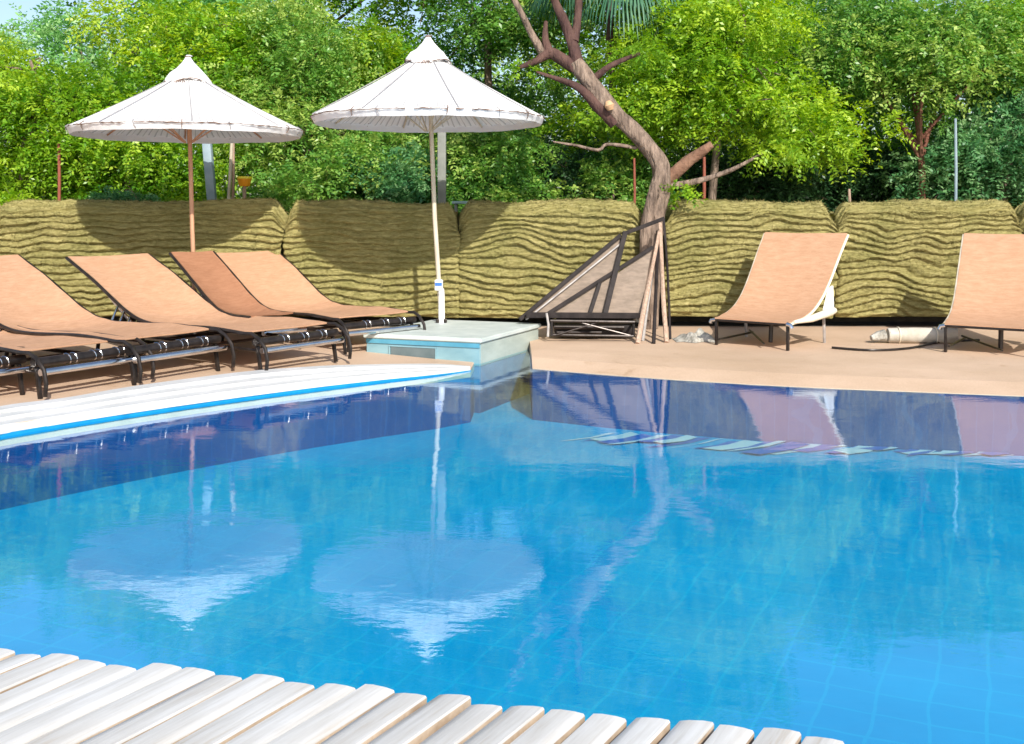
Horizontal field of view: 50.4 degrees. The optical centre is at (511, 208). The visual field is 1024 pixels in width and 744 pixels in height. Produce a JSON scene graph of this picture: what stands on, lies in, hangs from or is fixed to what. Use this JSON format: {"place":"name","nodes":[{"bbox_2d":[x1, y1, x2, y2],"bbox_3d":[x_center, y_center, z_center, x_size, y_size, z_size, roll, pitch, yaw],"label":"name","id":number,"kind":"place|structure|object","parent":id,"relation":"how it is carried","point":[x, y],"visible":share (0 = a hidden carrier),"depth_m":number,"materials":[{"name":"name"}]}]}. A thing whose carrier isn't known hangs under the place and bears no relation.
{"place":"outdoors","nodes":[
{"label":"outdoors","id":0,"kind":"place"},
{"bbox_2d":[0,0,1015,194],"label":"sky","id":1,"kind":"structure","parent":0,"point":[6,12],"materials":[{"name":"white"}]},
{"bbox_2d":[485,349,531,363],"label":"water","id":2,"kind":"structure","parent":0,"point":[525,351],"depth_m":9.11,"materials":[{"name":"blue liquid"}]},
{"bbox_2d":[0,394,1023,743],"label":"pool floor","id":3,"kind":"structure","parent":0,"point":[508,554],"depth_m":4.86,"materials":[{"name":"tile"}]},
{"bbox_2d":[363,319,540,412],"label":"plinth","id":4,"kind":"structure","parent":3,"relation":"on","point":[479,344],"depth_m":9.03,"materials":[{"name":"white concrete"}]},
{"bbox_2d":[310,35,544,322],"bbox_3d":[-0.765,-0.266,9.931,2.134,2.625,2.137,0,0,0],"label":"parasol","id":5,"kind":"object","parent":4,"relation":"on","point":[430,88],"visible":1,"depth_m":9.54,"materials":[{"name":"fabric"}]},
{"bbox_2d":[562,432,1008,455],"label":"pool stripe tiles","id":6,"kind":"object","parent":3,"relation":"on","point":[787,447],"visible":0.94,"depth_m":7.49,"materials":[{"name":"tile"}]},
{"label":"deck foundation","id":7,"kind":"structure","parent":3,"relation":"on","visible":0},
{"bbox_2d":[0,648,843,743],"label":"boarded deck","id":8,"kind":"structure","parent":7,"relation":"on","point":[56,698],"depth_m":2.47,"materials":[{"name":"white wood"}]},
{"bbox_2d":[0,355,1023,509],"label":"pool wall","id":9,"kind":"structure","parent":0,"point":[46,469],"depth_m":7.47,"materials":[{"name":"tile"}]},
{"bbox_2d":[0,370,470,439],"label":"waterline tiles","id":10,"kind":"object","parent":9,"relation":"attached to","point":[116,417],"visible":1,"depth_m":6.90,"materials":[{"name":"blue tile"}]},
{"bbox_2d":[0,326,1023,445],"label":"pool deck","id":11,"kind":"structure","parent":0,"point":[810,359],"depth_m":8.36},
{"bbox_2d":[0,346,41,394],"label":"sun lounger","id":12,"kind":"object","parent":11,"relation":"on","point":[19,369],"visible":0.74,"depth_m":6.85,"materials":[{"name":"metal"}]},
{"bbox_2d":[0,325,154,398],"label":"sun lounger","id":13,"kind":"object","parent":11,"relation":"on","point":[10,342],"visible":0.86,"depth_m":7.11,"materials":[{"name":"metal"}]},
{"bbox_2d":[0,254,235,384],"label":"sun lounger","id":14,"kind":"object","parent":11,"relation":"on","point":[32,296],"visible":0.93,"depth_m":8.32,"materials":[{"name":"fabric"}]},
{"bbox_2d":[0,197,287,316],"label":"thatch panel","id":15,"kind":"object","parent":11,"relation":"on","point":[47,237],"visible":0.61,"depth_m":10.77,"materials":[{"name":"beige wicker"}]},
{"bbox_2d":[65,55,304,335],"bbox_3d":[-3.060,-0.130,10.280,2.173,2.632,2.175,0,0,0],"label":"parasol","id":16,"kind":"object","parent":11,"relation":"on","point":[188,101],"visible":0.97,"depth_m":9.86,"materials":[{"name":"fabric"}]},
{"bbox_2d":[65,253,351,370],"bbox_3d":[-2.541,0.797,8.717,2.564,0.779,0.979,0,0,36],"label":"sun lounger","id":17,"kind":"object","parent":11,"relation":"on","point":[145,287],"visible":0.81,"depth_m":8.97,"materials":[{"name":"fabric"}]},
{"bbox_2d":[0,364,469,433],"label":"pool coping","id":18,"kind":"object","parent":11,"relation":"on","point":[158,395],"visible":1,"depth_m":7.03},
{"bbox_2d":[168,251,306,347],"bbox_3d":[-2.441,0.790,9.413,1.468,0.794,0.599,0,0,43],"label":"sun lounger","id":19,"kind":"object","parent":11,"relation":"on","point":[218,284],"visible":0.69,"depth_m":9.63,"materials":[{"name":"fabric"}]},
{"bbox_2d":[217,251,425,353],"bbox_3d":[-1.863,0.803,9.739,2.205,0.768,0.979,0,0,43],"label":"sun lounger","id":20,"kind":"object","parent":11,"relation":"on","point":[279,282],"visible":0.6,"depth_m":10.07,"materials":[{"name":"fabric"}]},
{"bbox_2d":[282,196,460,317],"bbox_3d":[-1.396,0.475,10.913,1.774,1.226,0.460,0,0,0],"label":"thatch panel","id":21,"kind":"object","parent":11,"relation":"on","point":[356,252],"visible":0.89,"depth_m":10.77,"materials":[{"name":"beige wicker"}]},
{"bbox_2d":[457,196,641,317],"bbox_3d":[0.394,0.481,10.906,1.885,1.221,0.474,0,0,0],"label":"thatch panel","id":22,"kind":"object","parent":11,"relation":"on","point":[517,260],"visible":0.8,"depth_m":10.77,"materials":[{"name":"beige wicker"}]},
{"bbox_2d":[518,217,664,337],"bbox_3d":[0.748,0.615,9.928,1.383,1.071,0.638,0,0,0],"label":"leaning frame","id":23,"kind":"object","parent":11,"relation":"on","point":[597,285],"visible":1,"depth_m":9.89,"materials":[{"name":"beige fabric"}]},
{"bbox_2d":[635,229,658,343],"bbox_3d":[1.261,0.675,9.957,0.049,1.052,1.003,0,0,20],"label":"timber pole","id":24,"kind":"object","parent":11,"relation":"on","point":[642,317],"visible":0.99,"depth_m":9.84,"materials":[{"name":"brown wood"}]},
{"bbox_2d":[641,266,654,340],"bbox_3d":[1.289,0.686,10.070,0.032,1.018,0.804,0,0,19],"label":"timber pole","id":25,"kind":"object","parent":11,"relation":"on","point":[644,329],"visible":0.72,"depth_m":9.85,"materials":[{"name":"brown wood"}]},
{"bbox_2d":[493,0,813,329],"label":"curved tree","id":26,"kind":"object","parent":11,"relation":"on","point":[593,91],"visible":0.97,"depth_m":10.65,"materials":[{"name":"brown plant"}]},
{"bbox_2d":[652,230,658,343],"bbox_3d":[1.317,0.703,9.950,0.036,0.986,0.938,0,0,10],"label":"timber pole","id":27,"kind":"object","parent":11,"relation":"on","point":[655,302],"visible":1,"depth_m":9.82,"materials":[{"name":"wood"}]},
{"bbox_2d":[658,222,668,342],"bbox_3d":[1.385,0.666,9.998,0.046,1.060,0.874,0,0,4],"label":"timber pole","id":28,"kind":"object","parent":11,"relation":"on","point":[664,310],"visible":1,"depth_m":9.94,"materials":[{"name":"brown wood"}]},
{"bbox_2d":[662,220,671,338],"bbox_3d":[1.443,0.644,10.110,0.033,1.067,0.721,0,0,3],"label":"timber pole","id":29,"kind":"object","parent":11,"relation":"on","point":[667,276],"visible":0.96,"depth_m":10.09,"materials":[{"name":"wood"}]},
{"bbox_2d":[672,328,714,342],"bbox_3d":[1.631,1.127,9.732,0.360,0.107,0.380,0,0,0],"label":"crumpled cloth","id":30,"kind":"object","parent":11,"relation":"on","point":[699,335],"visible":0.98,"depth_m":9.64,"materials":[{"name":"white fabric"}]},
{"bbox_2d":[663,198,838,318],"bbox_3d":[2.366,0.485,10.911,1.747,1.222,0.465,0,0,0],"label":"thatch panel","id":31,"kind":"object","parent":11,"relation":"on","point":[712,246],"visible":0.69,"depth_m":10.77,"materials":[{"name":"beige wicker"}]},
{"bbox_2d":[709,232,848,350],"bbox_3d":[2.410,0.707,9.674,0.913,0.958,1.238,0,0,37],"label":"sun lounger","id":32,"kind":"object","parent":11,"relation":"on","point":[789,280],"visible":1,"depth_m":9.80,"materials":[{"name":"beige fabric"}]},
{"bbox_2d":[832,339,979,350],"bbox_3d":[3.469,1.173,9.298,1.567,0.020,0.304,0,0,-21],"label":"hose","id":33,"kind":"object","parent":11,"relation":"on","point":[890,349],"visible":0.88,"depth_m":9.08,"materials":[{"name":"rubber"}]},
{"bbox_2d":[870,327,957,342],"bbox_3d":[3.518,1.116,9.553,0.752,0.154,0.162,0,0,2],"label":"pipe","id":34,"kind":"object","parent":11,"relation":"on","point":[910,335],"visible":0.94,"depth_m":9.50,"materials":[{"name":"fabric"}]},
{"bbox_2d":[829,197,1022,316],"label":"thatch panel","id":35,"kind":"object","parent":11,"relation":"on","point":[899,257],"visible":0.83,"depth_m":10.77,"materials":[{"name":"beige wicker"}]},
{"bbox_2d":[937,233,1023,351],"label":"sun lounger","id":36,"kind":"object","parent":11,"relation":"on","point":[989,290],"visible":1,"depth_m":9.46,"materials":[{"name":"beige fabric"}]},
{"bbox_2d":[1015,202,1023,233],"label":"thatch panel","id":37,"kind":"object","parent":11,"relation":"on","point":[1019,210],"visible":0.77,"depth_m":10.95,"materials":[{"name":"beige wicker"}]},
{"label":"planted bank","id":38,"kind":"structure","parent":0,"visible":0},
{"bbox_2d":[0,186,31,205],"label":"shrub","id":39,"kind":"object","parent":38,"relation":"on","point":[4,196],"visible":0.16,"depth_m":11.64,"materials":[{"name":"green plant"}]},
{"bbox_2d":[57,144,60,200],"bbox_3d":[-4.829,-0.205,11.601,0.040,0.970,0.033,0,0,0],"label":"stake","id":40,"kind":"object","parent":38,"relation":"on","point":[59,174],"visible":0.6,"depth_m":11.59,"materials":[{"name":"brown wood"}]},
{"bbox_2d":[0,24,119,200],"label":"bushy tree","id":41,"kind":"object","parent":38,"relation":"on","point":[16,78],"visible":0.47,"depth_m":12.07,"materials":[{"name":"green plant"}]},
{"bbox_2d":[85,185,162,201],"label":"shrub","id":42,"kind":"object","parent":38,"relation":"on","point":[135,195],"visible":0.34,"depth_m":11.21,"materials":[{"name":"green plant"}]},
{"bbox_2d":[0,51,253,201],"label":"bushy tree","id":43,"kind":"object","parent":38,"relation":"on","point":[155,177],"visible":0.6,"depth_m":11.93,"materials":[{"name":"green plant"}]},
{"bbox_2d":[0,0,317,102],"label":"feathery tree","id":44,"kind":"object","parent":38,"relation":"on","point":[45,31],"visible":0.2,"depth_m":15.19,"materials":[{"name":"green plant"}]},
{"bbox_2d":[62,0,321,196],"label":"leafy tree","id":45,"kind":"object","parent":38,"relation":"on","point":[195,19],"visible":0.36,"depth_m":13.18,"materials":[{"name":"green plant"}]},
{"bbox_2d":[202,144,216,199],"bbox_3d":[-3.249,-0.304,11.700,0.200,1.175,0.112,0,0,0],"label":"post","id":46,"kind":"object","parent":38,"relation":"on","point":[209,172],"visible":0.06,"depth_m":11.65,"materials":[{"name":"grey metal"}]},
{"bbox_2d":[227,143,232,198],"bbox_3d":[-3.028,-0.251,11.650,0.092,1.063,0.034,0,0,0],"label":"stake","id":47,"kind":"object","parent":38,"relation":"on","point":[230,173],"visible":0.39,"depth_m":11.64,"materials":[{"name":"beige wood"}]},
{"bbox_2d":[231,143,234,198],"bbox_3d":[-2.997,-0.245,11.680,0.045,1.050,0.035,0,0,0],"label":"stake","id":48,"kind":"object","parent":38,"relation":"on","point":[233,179],"visible":0.39,"depth_m":11.66,"materials":[{"name":"brown wood"}]},
{"bbox_2d":[237,176,251,198],"bbox_3d":[-2.740,-0.054,11.600,0.386,0.568,0.162,0,0,0],"label":"bucket","id":49,"kind":"object","parent":38,"relation":"on","point":[244,181],"visible":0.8,"depth_m":11.55,"materials":[{"name":"orange plastic"}]},
{"bbox_2d":[204,0,401,199],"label":"leafy tree","id":50,"kind":"object","parent":38,"relation":"on","point":[318,70],"visible":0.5,"depth_m":12.66,"materials":[{"name":"green plant"}]},
{"bbox_2d":[235,129,401,214],"bbox_3d":[-2.076,-0.228,12.068,1.844,1.286,1.436,0,0,-37],"label":"shrub","id":51,"kind":"object","parent":38,"relation":"on","point":[288,194],"visible":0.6,"depth_m":11.88,"materials":[{"name":"green plant"}]},
{"bbox_2d":[304,12,426,139],"bbox_3d":[-1.841,-1.103,14.117,2.598,2.680,2.148,0,0,0],"label":"leafy tree","id":52,"kind":"object","parent":38,"relation":"on","point":[391,52],"visible":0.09,"depth_m":13.58,"materials":[{"name":"green plant"}]},
{"bbox_2d":[255,0,494,64],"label":"tall tree","id":53,"kind":"object","parent":38,"relation":"on","point":[374,5],"visible":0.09,"depth_m":16.88,"materials":[{"name":"green plant"}]},
{"bbox_2d":[324,139,462,203],"bbox_3d":[-1.336,-0.195,12.282,1.626,1.229,1.422,0,0,0],"label":"shrub","id":54,"kind":"object","parent":38,"relation":"on","point":[401,188],"visible":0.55,"depth_m":12.00,"materials":[{"name":"green plant"}]},
{"bbox_2d":[291,126,568,213],"bbox_3d":[-0.982,-0.517,12.969,3.329,1.608,2.267,0,0,0],"label":"leafy tree","id":55,"kind":"object","parent":38,"relation":"on","point":[464,142],"visible":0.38,"depth_m":12.66,"materials":[{"name":"green plant"}]},
{"bbox_2d":[438,132,445,203],"bbox_3d":[-0.754,-0.512,11.700,0.112,1.584,0.112,0,0,0],"label":"post","id":56,"kind":"object","parent":38,"relation":"on","point":[441,167],"visible":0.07,"depth_m":11.65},
{"bbox_2d":[452,201,466,211],"bbox_3d":[-0.461,0.077,11.700,0.360,0.305,0.300,0,0,0],"label":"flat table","id":57,"kind":"object","parent":38,"relation":"on","point":[455,203],"visible":0.3,"depth_m":11.55,"materials":[{"name":"grey metal"}]},
{"bbox_2d":[0,0,975,199],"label":"woodland","id":58,"kind":"object","parent":38,"relation":"on","point":[481,73],"visible":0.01,"depth_m":19.44,"materials":[{"name":"green plant"}]},
{"bbox_2d":[417,131,564,215],"bbox_3d":[-0.301,-0.232,12.565,1.631,1.348,1.672,0,0,38],"label":"shrub","id":59,"kind":"object","parent":38,"relation":"on","point":[503,191],"visible":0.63,"depth_m":12.38,"materials":[{"name":"green plant"}]},
{"bbox_2d":[378,0,615,149],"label":"tall tree","id":60,"kind":"object","parent":38,"relation":"on","point":[489,27],"visible":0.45,"depth_m":14.70,"materials":[{"name":"green plant"}]},
{"bbox_2d":[519,137,609,200],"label":"shrub","id":61,"kind":"object","parent":38,"relation":"on","point":[570,172],"visible":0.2,"depth_m":13.18,"materials":[{"name":"green plant"}]},
{"bbox_2d":[521,0,694,161],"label":"fan palm","id":62,"kind":"object","parent":38,"relation":"on","point":[609,5],"visible":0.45,"depth_m":12.47,"materials":[{"name":"green plant"}]},
{"bbox_2d":[545,132,689,212],"bbox_3d":[1.273,-0.272,12.644,1.560,1.354,1.553,0,0,-44],"label":"shrub","id":63,"kind":"object","parent":38,"relation":"on","point":[613,180],"visible":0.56,"depth_m":12.58,"materials":[{"name":"green plant"}]},
{"bbox_2d":[633,158,635,203],"bbox_3d":[1.306,-0.126,11.600,0.033,0.813,0.028,0,0,0],"label":"stake","id":64,"kind":"object","parent":38,"relation":"on","point":[634,184],"visible":0.6,"depth_m":11.59,"materials":[{"name":"brown wood"}]},
{"bbox_2d":[525,0,788,178],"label":"spreading tree","id":65,"kind":"object","parent":38,"relation":"on","point":[547,127],"visible":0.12,"depth_m":14.29,"materials":[{"name":"green plant"}]},
{"bbox_2d":[643,139,760,202],"bbox_3d":[2.274,-0.206,13.646,2.030,1.389,1.427,0,0,0],"label":"shrub","id":66,"kind":"object","parent":38,"relation":"on","point":[698,170],"visible":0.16,"depth_m":13.49,"materials":[{"name":"green plant"}]},
{"bbox_2d":[703,157,705,198],"bbox_3d":[2.027,-0.130,11.501,0.045,0.822,0.033,0,0,0],"label":"stake","id":67,"kind":"object","parent":38,"relation":"on","point":[704,174],"visible":0.54,"depth_m":11.49,"materials":[{"name":"brown wood"}]},
{"bbox_2d":[551,0,919,199],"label":"spreading tree","id":68,"kind":"object","parent":38,"relation":"on","point":[667,99],"visible":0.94,"depth_m":11.90,"materials":[{"name":"green plant"}]},
{"bbox_2d":[524,100,962,200],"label":"undergrowth","id":69,"kind":"object","parent":38,"relation":"on","point":[549,136],"visible":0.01,"depth_m":15.85,"materials":[{"name":"green plant"}]},
{"bbox_2d":[698,141,826,202],"bbox_3d":[2.997,-0.279,13.052,1.480,1.238,1.468,0,0,0],"label":"shrub","id":70,"kind":"object","parent":38,"relation":"on","point":[774,188],"visible":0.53,"depth_m":12.84,"materials":[{"name":"green plant"}]},
{"bbox_2d":[629,0,947,103],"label":"tall tree","id":71,"kind":"object","parent":38,"relation":"on","point":[792,2],"visible":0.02,"depth_m":17.15,"materials":[{"name":"green plant"}]},
{"bbox_2d":[684,0,948,201],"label":"dark tree","id":72,"kind":"object","parent":38,"relation":"on","point":[870,128],"visible":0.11,"depth_m":14.70,"materials":[{"name":"green plant"}]},
{"bbox_2d":[786,143,886,212],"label":"shrub","id":73,"kind":"object","parent":38,"relation":"on","point":[823,193],"visible":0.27,"depth_m":13.63,"materials":[{"name":"green plant"}]},
{"bbox_2d":[820,137,917,211],"bbox_3d":[4.769,-0.279,13.927,1.954,1.337,1.439,0,0,0],"label":"shrub","id":74,"kind":"object","parent":38,"relation":"on","point":[874,195],"visible":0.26,"depth_m":13.67,"materials":[{"name":"green plant"}]},
{"bbox_2d":[781,0,1023,199],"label":"dark tree","id":75,"kind":"object","parent":38,"relation":"on","point":[949,50],"visible":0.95,"depth_m":12.45,"materials":[{"name":"green plant"}]},
{"bbox_2d":[864,73,1023,209],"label":"dark tree","id":76,"kind":"object","parent":38,"relation":"on","point":[993,153],"visible":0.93,"depth_m":12.46,"materials":[{"name":"green plant"}]},
{"bbox_2d":[886,148,1012,206],"bbox_3d":[5.478,-0.265,13.444,1.591,1.346,1.475,0,0,0],"label":"shrub","id":77,"kind":"object","parent":38,"relation":"on","point":[928,181],"visible":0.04,"depth_m":13.27,"materials":[{"name":"green plant"}]},
{"bbox_2d":[954,118,957,200],"bbox_3d":[4.731,-0.338,11.601,0.036,1.236,0.031,0,0,0],"label":"post","id":78,"kind":"object","parent":38,"relation":"on","point":[955,161],"visible":0.6,"depth_m":11.59,"materials":[{"name":"grey metal"}]},
{"bbox_2d":[909,0,1023,127],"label":"leafy tree","id":79,"kind":"object","parent":38,"relation":"on","point":[987,8],"visible":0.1,"depth_m":13.02,"materials":[{"name":"green plant"}]},
{"bbox_2d":[996,162,1022,207],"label":"shrub","id":80,"kind":"object","parent":38,"relation":"on","point":[1014,196],"visible":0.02,"depth_m":12.80,"materials":[{"name":"green plant"}]},
{"label":"outer deck","id":81,"kind":"structure","parent":0,"visible":0},
{"bbox_2d":[103,222,946,326],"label":"retaining kerb","id":82,"kind":"structure","parent":81,"relation":"on","point":[841,321],"depth_m":11.30,"materials":[{"name":"concrete"}]},
{"bbox_2d":[848,189,850,201],"bbox_3d":[3.474,0.041,11.201,0.035,0.478,0.030,0,0,0],"label":"peg","id":83,"kind":"object","parent":82,"relation":"on","point":[849,194],"visible":0.4,"depth_m":11.19,"materials":[{"name":"beige wood"}]}
]}

